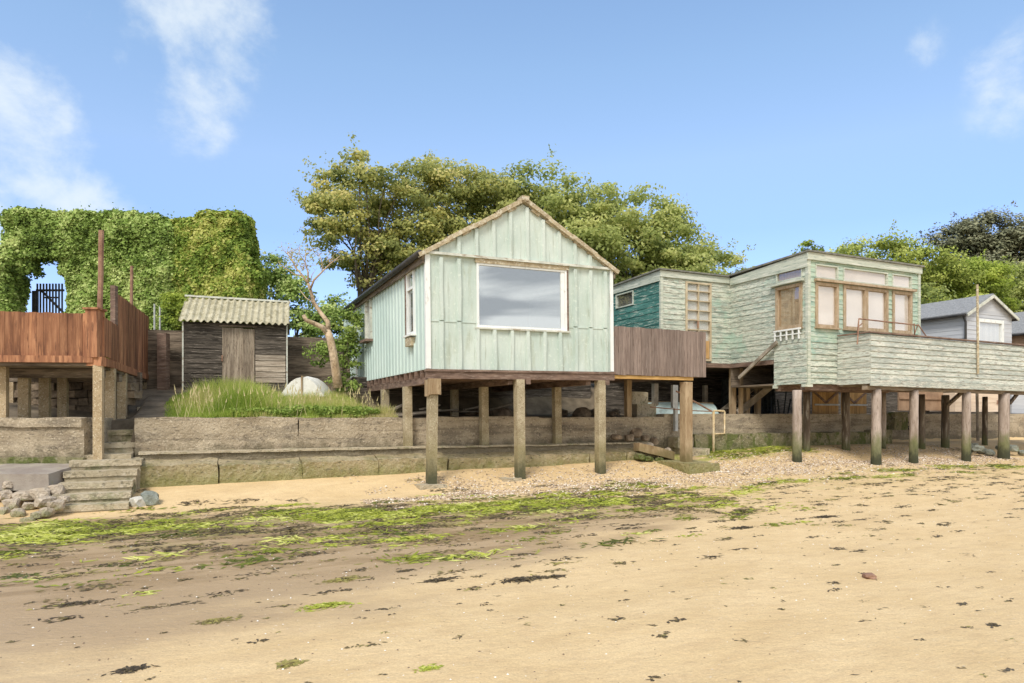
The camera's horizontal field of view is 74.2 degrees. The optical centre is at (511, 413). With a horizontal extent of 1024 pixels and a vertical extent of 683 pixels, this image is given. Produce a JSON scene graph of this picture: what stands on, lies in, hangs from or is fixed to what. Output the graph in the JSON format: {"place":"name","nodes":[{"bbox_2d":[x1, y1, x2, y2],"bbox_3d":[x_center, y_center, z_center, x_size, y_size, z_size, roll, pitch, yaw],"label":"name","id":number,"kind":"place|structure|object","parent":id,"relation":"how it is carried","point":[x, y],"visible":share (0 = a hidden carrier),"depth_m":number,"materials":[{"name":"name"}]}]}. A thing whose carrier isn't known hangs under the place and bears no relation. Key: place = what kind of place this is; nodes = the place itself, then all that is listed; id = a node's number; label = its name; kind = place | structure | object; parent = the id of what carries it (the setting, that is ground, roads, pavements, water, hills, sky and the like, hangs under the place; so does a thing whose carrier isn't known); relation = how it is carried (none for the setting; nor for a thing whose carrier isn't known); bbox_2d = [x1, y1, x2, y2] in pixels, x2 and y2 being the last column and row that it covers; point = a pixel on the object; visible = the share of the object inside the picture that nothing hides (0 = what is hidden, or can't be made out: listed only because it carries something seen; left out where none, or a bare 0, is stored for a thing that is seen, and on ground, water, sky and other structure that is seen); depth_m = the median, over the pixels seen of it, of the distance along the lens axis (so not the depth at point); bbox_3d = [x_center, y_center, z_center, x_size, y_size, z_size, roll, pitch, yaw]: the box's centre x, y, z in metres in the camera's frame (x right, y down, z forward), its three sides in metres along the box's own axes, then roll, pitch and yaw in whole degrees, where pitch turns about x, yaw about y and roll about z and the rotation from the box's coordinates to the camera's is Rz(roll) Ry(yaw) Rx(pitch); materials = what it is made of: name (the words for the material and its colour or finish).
{"place":"outdoors","nodes":[
{"label":"outdoors","id":0,"kind":"place"},
{"bbox_2d":[48,484,65,494],"bbox_3d":[-7.403,1.236,10.999,0.252,0.186,0.197,0,0,-17],"label":"boulder","id":1,"kind":"object","parent":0,"point":[58,489],"visible":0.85,"depth_m":10.93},
{"bbox_2d":[0,378,1023,682],"bbox_3d":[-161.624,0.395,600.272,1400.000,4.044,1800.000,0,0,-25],"label":"ground","id":2,"kind":"structure","parent":0,"point":[812,632],"depth_m":6.17,"materials":[{"name":"sand"}]},
{"bbox_2d":[0,489,11,500],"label":"boulder","id":3,"kind":"object","parent":2,"relation":"on","point":[6,494],"visible":0.82,"depth_m":10.83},
{"bbox_2d":[1,498,20,509],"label":"boulder","id":4,"kind":"object","parent":2,"relation":"on","point":[13,503],"visible":0.83,"depth_m":10.63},
{"bbox_2d":[10,508,25,516],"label":"boulder","id":5,"kind":"object","parent":2,"relation":"on","point":[17,512],"visible":0.99,"depth_m":10.35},
{"bbox_2d":[12,490,33,500],"bbox_3d":[-7.846,1.318,10.896,0.352,0.166,0.303,0,0,-13],"label":"boulder","id":6,"kind":"object","parent":2,"relation":"on","point":[23,495],"visible":0.7,"depth_m":10.78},
{"bbox_2d":[22,502,36,509],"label":"boulder","id":7,"kind":"object","parent":2,"relation":"on","point":[28,505],"visible":0.75,"depth_m":10.64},
{"bbox_2d":[0,463,70,490],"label":"concrete apron","id":8,"kind":"object","parent":2,"relation":"on","point":[25,477],"visible":0.73,"depth_m":11.06,"materials":[{"name":"concrete"}]},
{"bbox_2d":[29,487,51,499],"bbox_3d":[-7.565,1.284,10.899,0.304,0.215,0.279,0,0,-10],"label":"boulder","id":9,"kind":"object","parent":2,"relation":"on","point":[35,493],"visible":0.66,"depth_m":10.79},
{"bbox_2d":[34,496,56,507],"bbox_3d":[-7.350,1.386,10.658,0.340,0.187,0.280,0,0,38],"label":"boulder","id":10,"kind":"object","parent":2,"relation":"on","point":[40,502],"visible":0.73,"depth_m":10.53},
{"bbox_2d":[39,507,56,517],"bbox_3d":[-7.146,1.510,10.395,0.186,0.162,0.219,0,0,12],"label":"boulder","id":11,"kind":"object","parent":2,"relation":"on","point":[47,512],"visible":0.99,"depth_m":10.34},
{"bbox_2d":[47,499,65,510],"bbox_3d":[-7.067,1.415,10.498,0.239,0.177,0.199,0,0,-41],"label":"boulder","id":12,"kind":"object","parent":11,"relation":"on","point":[58,504],"visible":1,"depth_m":10.44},
{"bbox_2d":[32,284,64,312],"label":"picket gate","id":13,"kind":"structure","parent":2,"relation":"on","point":[36,300],"depth_m":20.10,"materials":[{"name":"black"}]},
{"bbox_2d":[0,417,112,463],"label":"deck wall","id":14,"kind":"structure","parent":2,"relation":"on","point":[45,440],"depth_m":11.95,"materials":[{"name":"beige concrete"}]},
{"bbox_2d":[0,285,148,458],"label":"fenced deck","id":15,"kind":"structure","parent":2,"relation":"on","point":[46,349],"depth_m":12.19,"materials":[{"name":"wood"}]},
{"bbox_2d":[97,230,103,307],"bbox_3d":[-7.416,-2.553,12.200,0.120,1.508,0.090,0,0,0],"label":"rusty pole","id":16,"kind":"object","parent":15,"relation":"on","point":[100,267],"visible":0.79,"depth_m":12.17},
{"bbox_2d":[130,266,132,304],"bbox_3d":[-10.120,-2.768,18.000,0.100,2.336,0.080,0,0,0],"label":"rusty pole","id":17,"kind":"object","parent":15,"relation":"on","point":[131,284],"visible":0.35,"depth_m":17.97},
{"bbox_2d":[40,599,114,608],"bbox_3d":[-3.675,1.597,5.734,0.538,0.021,0.195,0,0,-25],"label":"seaweed clump","id":18,"kind":"object","parent":2,"relation":"on","point":[79,602],"visible":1,"depth_m":5.72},
{"bbox_2d":[13,376,143,415],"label":"stone wall","id":19,"kind":"structure","parent":2,"relation":"on","point":[78,392],"depth_m":15.02,"materials":[{"name":"stone"}]},
{"bbox_2d":[0,202,176,358],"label":"hedge","id":20,"kind":"object","parent":2,"relation":"on","point":[32,240],"visible":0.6,"depth_m":19.17,"materials":[{"name":"green plant"}]},
{"bbox_2d":[52,429,143,513],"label":"beach steps","id":21,"kind":"structure","parent":2,"relation":"on","point":[111,481],"depth_m":11.46,"materials":[{"name":"concrete"}]},
{"bbox_2d":[69,372,141,400],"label":"back boards","id":22,"kind":"object","parent":2,"relation":"on","point":[138,377],"visible":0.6,"depth_m":16.20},
{"bbox_2d":[101,663,157,675],"bbox_3d":[-2.389,1.597,4.255,0.329,0.014,0.169,0,0,-25],"label":"seaweed clump","id":23,"kind":"object","parent":2,"relation":"on","point":[131,669],"visible":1,"depth_m":4.24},
{"bbox_2d":[129,496,145,506],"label":"boulder","id":24,"kind":"object","parent":2,"relation":"on","point":[137,501],"visible":0.96,"depth_m":11.13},
{"bbox_2d":[140,491,159,505],"bbox_3d":[-6.058,1.430,11.334,0.282,0.292,0.285,0,0,-38],"label":"boulder","id":25,"kind":"object","parent":2,"relation":"on","point":[150,498],"visible":0.83,"depth_m":11.26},
{"bbox_2d":[157,333,169,389],"bbox_3d":[-9.112,-1.203,17.700,0.234,1.806,0.200,0,0,0],"label":"timber gate","id":26,"kind":"object","parent":2,"relation":"on","point":[163,361],"visible":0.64,"depth_m":17.60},
{"bbox_2d":[147,330,181,387],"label":"retaining wall","id":27,"kind":"structure","parent":2,"relation":"on","point":[175,358],"depth_m":18.15,"materials":[{"name":"wood"}]},
{"bbox_2d":[159,291,189,330],"bbox_3d":[-9.181,-1.944,18.599,0.965,2.890,0.799,0,0,0],"label":"shrub","id":28,"kind":"object","parent":2,"relation":"on","point":[172,298],"visible":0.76,"depth_m":18.46,"materials":[{"name":"green plant"}]},
{"bbox_2d":[165,205,268,379],"bbox_3d":[-8.844,-3.484,19.998,3.325,5.312,1.641,0,0,0],"label":"hedge","id":29,"kind":"object","parent":2,"relation":"on","point":[216,253],"visible":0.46,"depth_m":19.44,"materials":[{"name":"green plant"}]},
{"bbox_2d":[192,614,242,624],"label":"seaweed clump","id":30,"kind":"object","parent":2,"relation":"on","point":[211,621],"visible":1,"depth_m":5.17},
{"bbox_2d":[179,295,289,392],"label":"garden shed","id":31,"kind":"structure","parent":2,"relation":"on","point":[210,350],"depth_m":18.15,"materials":[{"name":"wood"}]},
{"bbox_2d":[221,327,242,384],"bbox_3d":[-7.447,-1.350,18.049,0.530,1.900,0.040,0,0,-18],"label":"door","id":32,"kind":"structure","parent":31,"relation":"in","point":[230,336],"depth_m":18.05,"materials":[{"name":"wood"}]},
{"bbox_2d":[243,329,253,383],"bbox_3d":[-7.069,-1.340,18.183,0.282,1.880,0.040,0,0,-18],"label":"door","id":33,"kind":"structure","parent":31,"relation":"in","point":[248,334],"depth_m":18.16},
{"bbox_2d":[163,374,398,417],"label":"grass","id":34,"kind":"structure","parent":2,"relation":"on","point":[240,402],"depth_m":14.71,"materials":[{"name":"plant"}]},
{"bbox_2d":[275,658,308,668],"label":"seaweed clump","id":35,"kind":"object","parent":2,"relation":"on","point":[294,662],"visible":1,"depth_m":4.31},
{"bbox_2d":[263,238,342,388],"bbox_3d":[-5.341,-2.571,17.165,2.131,3.849,0.718,0,0,0],"label":"bare tree","id":36,"kind":"object","parent":2,"relation":"on","point":[334,362],"visible":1,"depth_m":17.16,"materials":[{"name":"beige plant"}]},
{"bbox_2d":[229,404,380,417],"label":"weeds","id":37,"kind":"object","parent":2,"relation":"on","point":[327,410],"visible":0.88,"depth_m":14.64,"materials":[{"name":"green plant"}]},
{"bbox_2d":[259,249,351,337],"bbox_3d":[-6.350,-2.986,21.774,4.350,4.411,2.391,0,0,-18],"label":"shrub","id":38,"kind":"object","parent":2,"relation":"on","point":[287,288],"visible":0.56,"depth_m":21.19,"materials":[{"name":"green plant"}]},
{"bbox_2d":[281,376,331,396],"bbox_3d":[-5.303,-0.711,17.759,1.405,0.564,2.475,0,0,0],"label":"upturned dinghy","id":39,"kind":"object","parent":2,"relation":"on","point":[305,384],"visible":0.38,"depth_m":16.62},
{"bbox_2d":[288,337,349,387],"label":"retaining wall","id":40,"kind":"structure","parent":2,"relation":"on","point":[299,365],"depth_m":19.78,"materials":[{"name":"wood"}]},
{"bbox_2d":[294,601,362,612],"bbox_3d":[-1.536,1.573,5.599,0.581,0.038,0.307,0,0,-25],"label":"seaweed clump","id":41,"kind":"object","parent":2,"relation":"on","point":[334,604],"visible":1,"depth_m":5.57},
{"bbox_2d":[302,303,365,392],"bbox_3d":[-4.728,-1.508,17.975,1.682,3.019,1.292,0,0,-12],"label":"elder bush","id":42,"kind":"object","parent":2,"relation":"on","point":[350,337],"visible":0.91,"depth_m":18.07,"materials":[{"name":"green plant"}]},
{"bbox_2d":[315,575,372,584],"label":"seaweed clump","id":43,"kind":"object","parent":2,"relation":"on","point":[342,579],"visible":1,"depth_m":6.53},
{"bbox_2d":[287,131,464,296],"bbox_3d":[-4.844,-5.544,25.248,6.256,9.540,4.804,0,0,0],"label":"oak tree","id":44,"kind":"object","parent":2,"relation":"on","point":[358,221],"visible":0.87,"depth_m":24.61,"materials":[{"name":"green plant"}]},
{"bbox_2d":[133,416,664,487],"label":"sea wall","id":45,"kind":"structure","parent":2,"relation":"on","point":[179,451],"depth_m":14.00,"materials":[{"name":"beige concrete"}]},
{"bbox_2d":[630,428,641,437],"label":"stone","id":46,"kind":"object","parent":45,"relation":"on","point":[637,432],"visible":0.9,"depth_m":16.98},
{"bbox_2d":[413,663,444,672],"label":"seaweed clump","id":47,"kind":"object","parent":2,"relation":"on","point":[428,668],"visible":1,"depth_m":4.24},
{"bbox_2d":[413,483,447,489],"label":"footing slab","id":48,"kind":"structure","parent":2,"relation":"on","point":[426,486],"depth_m":13.18,"materials":[{"name":"concrete"}]},
{"bbox_2d":[413,576,458,583],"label":"seaweed clump","id":49,"kind":"object","parent":2,"relation":"on","point":[438,579],"visible":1,"depth_m":6.47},
{"bbox_2d":[375,156,549,277],"bbox_3d":[-2.104,-5.557,26.705,7.465,9.541,5.295,0,0,0],"label":"oak tree","id":50,"kind":"object","parent":2,"relation":"on","point":[482,189],"visible":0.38,"depth_m":25.86,"materials":[{"name":"green plant"}]},
{"bbox_2d":[351,377,590,398],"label":"retaining wall","id":51,"kind":"structure","parent":2,"relation":"on","point":[584,391],"depth_m":19.75,"materials":[{"name":"concrete"}]},
{"bbox_2d":[343,195,619,484],"bbox_3d":[-1.493,-1.451,18.087,4.699,6.230,8.641,-1,0,-25],"label":"beach cabin","id":52,"kind":"object","parent":2,"relation":"on","point":[453,310],"visible":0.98,"depth_m":14.60,"materials":[{"name":"green paint"}]},
{"bbox_2d":[359,299,372,343],"bbox_3d":[-3.833,-2.474,17.843,0.242,1.170,0.750,-1,0,-25],"label":"side window","id":53,"kind":"structure","parent":52,"relation":"in","point":[368,305],"depth_m":18.03,"materials":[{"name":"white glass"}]},
{"bbox_2d":[403,269,415,337],"bbox_3d":[-2.154,-2.329,14.289,0.160,1.400,0.610,-1,0,-25],"label":"side window","id":54,"kind":"structure","parent":52,"relation":"in","point":[408,289],"depth_m":14.48,"materials":[{"name":"white paint"}]},
{"bbox_2d":[475,258,570,332],"bbox_3d":[0.239,-2.469,14.264,2.210,1.437,0.095,-1,0,-25],"label":"picture window","id":55,"kind":"structure","parent":52,"relation":"in","point":[564,283],"depth_m":14.38,"materials":[{"name":"white paint"}]},
{"bbox_2d":[492,408,512,416],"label":"stone","id":56,"kind":"object","parent":2,"relation":"on","point":[501,412],"visible":0.62,"depth_m":17.42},
{"bbox_2d":[0,444,1023,681],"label":"pebbles","id":57,"kind":"object","parent":2,"relation":"on","point":[895,460],"visible":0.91,"depth_m":14.81,"materials":[{"name":"stone"}]},
{"bbox_2d":[0,446,1023,597],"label":"green algae","id":58,"kind":"object","parent":2,"relation":"on","point":[45,531],"visible":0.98,"depth_m":9.92,"materials":[{"name":"plant"}]},
{"bbox_2d":[0,449,1023,680],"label":"seaweed","id":59,"kind":"object","parent":2,"relation":"on","point":[218,530],"visible":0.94,"depth_m":9.28,"materials":[{"name":"plant"}]},
{"bbox_2d":[0,468,1023,682],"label":"weed scraps","id":60,"kind":"object","parent":2,"relation":"on","point":[744,640],"visible":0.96,"depth_m":6.68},
{"bbox_2d":[492,575,542,584],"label":"seaweed clump","id":61,"kind":"object","parent":2,"relation":"on","point":[519,579],"visible":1,"depth_m":6.48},
{"bbox_2d":[465,144,634,278],"bbox_3d":[1.515,-5.602,27.130,6.880,9.607,5.225,0,0,15],"label":"oak tree","id":62,"kind":"object","parent":2,"relation":"on","point":[572,214],"visible":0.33,"depth_m":25.89,"materials":[{"name":"green plant"}]},
{"bbox_2d":[537,575,565,579],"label":"seaweed clump","id":63,"kind":"object","parent":2,"relation":"on","point":[551,576],"visible":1,"depth_m":6.59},
{"bbox_2d":[572,407,590,416],"bbox_3d":[1.853,-0.009,18.147,0.499,0.355,0.490,0,0,-25],"label":"stone","id":64,"kind":"object","parent":2,"relation":"on","point":[582,412],"visible":0.7,"depth_m":17.99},
{"bbox_2d":[293,282,955,337],"bbox_3d":[5.008,-3.738,30.058,29.027,6.085,6.599,0,0,-5],"label":"shrub","id":65,"kind":"object","parent":2,"relation":"on","point":[928,290],"visible":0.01,"depth_m":29.75,"materials":[{"name":"green plant"}]},
{"bbox_2d":[632,404,655,416],"bbox_3d":[3.580,-0.086,18.545,0.648,0.384,0.357,0,0,-25],"label":"concrete block","id":66,"kind":"object","parent":2,"relation":"on","point":[642,410],"depth_m":18.38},
{"bbox_2d":[632,391,647,403],"bbox_3d":[3.455,-0.444,18.821,0.542,0.358,0.370,0,0,-25],"label":"concrete block","id":67,"kind":"object","parent":66,"relation":"on","point":[638,397],"depth_m":18.65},
{"bbox_2d":[591,326,707,460],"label":"boarded deck","id":68,"kind":"structure","parent":2,"relation":"on","point":[645,354],"depth_m":15.89,"materials":[{"name":"brown wood"}]},
{"bbox_2d":[633,442,674,458],"bbox_3d":[3.483,0.906,16.601,1.001,0.436,0.248,0,0,-12],"label":"fallen timber","id":69,"kind":"object","parent":2,"relation":"on","point":[657,451],"visible":0.99,"depth_m":16.50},
{"bbox_2d":[577,182,732,284],"bbox_3d":[4.943,-4.953,26.596,7.418,8.315,5.131,0,0,0],"label":"oak tree","id":70,"kind":"object","parent":2,"relation":"on","point":[668,219],"visible":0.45,"depth_m":25.83,"materials":[{"name":"green plant"}]},
{"bbox_2d":[648,401,718,414],"bbox_3d":[4.719,-0.179,19.942,2.655,0.397,1.140,0,0,-14],"label":"upturned dinghy","id":71,"kind":"object","parent":2,"relation":"on","point":[710,406],"visible":0.25,"depth_m":19.68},
{"bbox_2d":[650,390,725,451],"bbox_3d":[4.639,0.342,17.629,2.177,1.916,0.239,0,0,-14],"label":"pipe handrail","id":72,"kind":"object","parent":2,"relation":"on","point":[713,430],"visible":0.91,"depth_m":17.67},
{"bbox_2d":[668,437,708,455],"bbox_3d":[4.573,1.010,17.576,0.669,0.827,0.878,0,0,-25],"label":"concrete block","id":73,"kind":"object","parent":2,"relation":"on","point":[673,443],"depth_m":17.46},
{"bbox_2d":[671,385,677,430],"bbox_3d":[4.268,-0.156,17.783,0.165,1.207,0.090,0,0,-25],"label":"steel post","id":74,"kind":"object","parent":73,"relation":"on","point":[674,398],"visible":0.96,"depth_m":17.75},
{"bbox_2d":[659,459,719,473],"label":"footing slab","id":75,"kind":"structure","parent":2,"relation":"on","point":[694,467],"depth_m":15.62,"materials":[{"name":"beige concrete"}]},
{"bbox_2d":[636,238,755,274],"bbox_3d":[7.639,-4.254,27.585,6.456,6.932,4.376,0,0,-31],"label":"oak tree","id":76,"kind":"object","parent":2,"relation":"on","point":[732,259],"visible":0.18,"depth_m":27.06,"materials":[{"name":"green plant"}]},
{"bbox_2d":[722,378,773,413],"bbox_3d":[7.475,-0.500,21.367,2.193,1.200,0.140,0,0,-25],"label":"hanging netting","id":77,"kind":"object","parent":2,"relation":"on","point":[725,391],"visible":0.13,"depth_m":21.47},
{"bbox_2d":[720,341,777,413],"bbox_3d":[7.334,-0.909,19.304,2.166,2.018,2.660,0,0,-25],"label":"timber stair","id":78,"kind":"object","parent":2,"relation":"on","point":[741,408],"visible":0.59,"depth_m":19.57,"materials":[{"name":"brown wood"}]},
{"bbox_2d":[606,372,925,413],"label":"retaining wall","id":79,"kind":"structure","parent":2,"relation":"on","point":[713,381],"depth_m":22.11,"materials":[{"name":"wood"}]},
{"bbox_2d":[613,249,924,462],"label":"weatherboard house","id":80,"kind":"structure","parent":2,"relation":"on","point":[804,309],"depth_m":18.21,"materials":[{"name":"green wood"}]},
{"bbox_2d":[615,290,633,308],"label":"window","id":81,"kind":"structure","parent":80,"relation":"in","point":[625,299],"depth_m":20.01,"materials":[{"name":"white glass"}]},
{"bbox_2d":[685,281,711,360],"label":"french doors","id":82,"kind":"structure","parent":80,"relation":"in","point":[698,298],"depth_m":19.02,"materials":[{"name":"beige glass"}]},
{"bbox_2d":[774,282,802,330],"bbox_3d":[7.143,-2.742,17.466,0.132,1.155,0.890,0,0,-25],"label":"window","id":83,"kind":"structure","parent":80,"relation":"in","point":[788,299],"depth_m":17.51,"materials":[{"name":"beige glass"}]},
{"bbox_2d":[776,268,802,282],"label":"transom window","id":84,"kind":"structure","parent":80,"relation":"in","point":[797,273],"depth_m":17.51,"materials":[{"name":"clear glass"}]},
{"bbox_2d":[815,264,838,279],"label":"transom window","id":85,"kind":"structure","parent":80,"relation":"in","point":[822,271],"depth_m":17.24,"materials":[{"name":"white glass"}]},
{"bbox_2d":[814,282,840,329],"bbox_3d":[7.996,-2.737,17.187,0.850,1.165,0.132,0,0,-25],"label":"window","id":86,"kind":"structure","parent":80,"relation":"in","point":[826,294],"depth_m":17.24,"materials":[{"name":"beige glass"}]},
{"bbox_2d":[843,267,887,285],"bbox_3d":[9.293,-3.600,17.813,1.690,0.360,0.075,0,0,-25],"label":"transom window","id":87,"kind":"structure","parent":80,"relation":"in","point":[849,274],"depth_m":17.84,"materials":[{"name":"white glass"}]},
{"bbox_2d":[842,285,890,332],"bbox_3d":[9.304,-2.737,17.789,1.730,1.165,0.132,0,0,-25],"label":"window","id":88,"kind":"structure","parent":80,"relation":"in","point":[858,302],"depth_m":17.79,"materials":[{"name":"beige glass"}]},
{"bbox_2d":[892,274,911,288],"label":"transom window","id":89,"kind":"structure","parent":80,"relation":"in","point":[898,280],"depth_m":18.45,"materials":[{"name":"white glass"}]},
{"bbox_2d":[892,290,913,334],"bbox_3d":[10.594,-2.737,18.383,0.830,1.165,0.132,0,0,-25],"label":"window","id":90,"kind":"structure","parent":80,"relation":"in","point":[902,302],"depth_m":18.45,"materials":[{"name":"white glass"}]},
{"bbox_2d":[791,239,824,253],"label":"young tree","id":91,"kind":"object","parent":2,"relation":"on","point":[805,243],"visible":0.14,"depth_m":27.83,"materials":[{"name":"green plant"}]},
{"bbox_2d":[657,414,1023,451],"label":"sea wall","id":92,"kind":"structure","parent":2,"relation":"on","point":[743,431],"depth_m":19.48,"materials":[{"name":"beige concrete"}]},
{"bbox_2d":[812,392,839,413],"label":"plank gate","id":93,"kind":"structure","parent":92,"relation":"on","point":[824,402],"depth_m":20.76,"materials":[{"name":"wood"}]},
{"bbox_2d":[841,393,867,413],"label":"plank gate","id":94,"kind":"structure","parent":92,"relation":"on","point":[858,404],"depth_m":21.35,"materials":[{"name":"wood"}]},
{"bbox_2d":[886,412,907,430],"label":"concrete block","id":95,"kind":"structure","parent":92,"relation":"on","point":[896,421],"depth_m":21.07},
{"bbox_2d":[930,393,997,411],"bbox_3d":[16.265,-0.409,24.326,2.446,0.661,0.950,0,0,-25],"label":"cream locker","id":96,"kind":"object","parent":92,"relation":"on","point":[956,406],"visible":0.36,"depth_m":23.89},
{"bbox_2d":[862,572,876,578],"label":"beach stone","id":97,"kind":"object","parent":2,"relation":"on","point":[869,575],"visible":1,"depth_m":6.57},
{"bbox_2d":[827,219,988,303],"bbox_3d":[18.431,-4.881,33.001,9.465,8.190,4.476,0,0,0],"label":"hawthorn","id":98,"kind":"object","parent":2,"relation":"on","point":[900,249],"visible":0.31,"depth_m":31.94,"materials":[{"name":"green plant"}]},
{"bbox_2d":[898,392,942,410],"bbox_3d":[14.089,-0.510,23.304,2.308,0.780,0.090,0,0,-25],"label":"board panel","id":99,"kind":"object","parent":2,"relation":"on","point":[932,401],"visible":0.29,"depth_m":23.43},
{"bbox_2d":[837,331,1023,464],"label":"long deck","id":100,"kind":"structure","parent":2,"relation":"on","point":[875,362],"depth_m":17.57,"materials":[{"name":"wood"}]},
{"bbox_2d":[857,318,925,343],"bbox_3d":[9.637,-2.029,17.253,2.941,0.677,0.433,0,0,-25],"label":"metal frame","id":101,"kind":"object","parent":100,"relation":"on","point":[859,319],"visible":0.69,"depth_m":17.11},
{"bbox_2d":[976,284,978,373],"bbox_3d":[12.502,-2.276,18.176,0.090,2.398,0.060,0,0,-25],"label":"flag pole","id":102,"kind":"object","parent":100,"relation":"attached to","point":[977,316],"visible":1,"depth_m":18.15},
{"bbox_2d":[915,248,1020,311],"bbox_3d":[21.892,-4.469,34.196,6.906,7.374,3.862,0,0,0],"label":"sycamore","id":103,"kind":"object","parent":2,"relation":"on","point":[992,284],"visible":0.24,"depth_m":33.01,"materials":[{"name":"green plant"}]},
{"bbox_2d":[916,200,1023,280],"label":"pine tree","id":104,"kind":"object","parent":2,"relation":"on","point":[974,238],"visible":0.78,"depth_m":41.15,"materials":[{"name":"green plant"}]},
{"bbox_2d":[921,293,1019,344],"bbox_3d":[16.321,-2.728,28.273,3.270,3.465,7.180,0,0,-25],"label":"chalet","id":105,"kind":"object","parent":2,"relation":"on","point":[954,318],"visible":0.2,"depth_m":25.29,"materials":[{"name":"grey"}]},
{"bbox_2d":[975,393,979,440],"bbox_3d":[15.778,0.150,22.947,0.087,1.703,0.145,0,0,6],"label":"prop post","id":106,"kind":"object","parent":2,"relation":"on","point":[977,416],"visible":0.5,"depth_m":22.92,"materials":[{"name":"brown wood"}]},
{"bbox_2d":[998,255,1023,312],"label":"hawthorn","id":107,"kind":"object","parent":2,"relation":"on","point":[1017,291],"visible":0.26,"depth_m":36.11,"materials":[{"name":"green plant"}]},
{"bbox_2d":[1010,395,1023,412],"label":"door leaf","id":108,"kind":"object","parent":2,"relation":"on","point":[1017,405],"visible":0.56,"depth_m":25.31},
{"bbox_2d":[1012,312,1023,345],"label":"chalet","id":109,"kind":"object","parent":2,"relation":"on","point":[1017,332],"visible":0.04,"depth_m":27.91,"materials":[{"name":"grey"}]},
{"bbox_2d":[0,0,1023,337],"label":"sky","id":110,"kind":"structure","parent":0,"point":[784,124],"materials":[{"name":"blue"}]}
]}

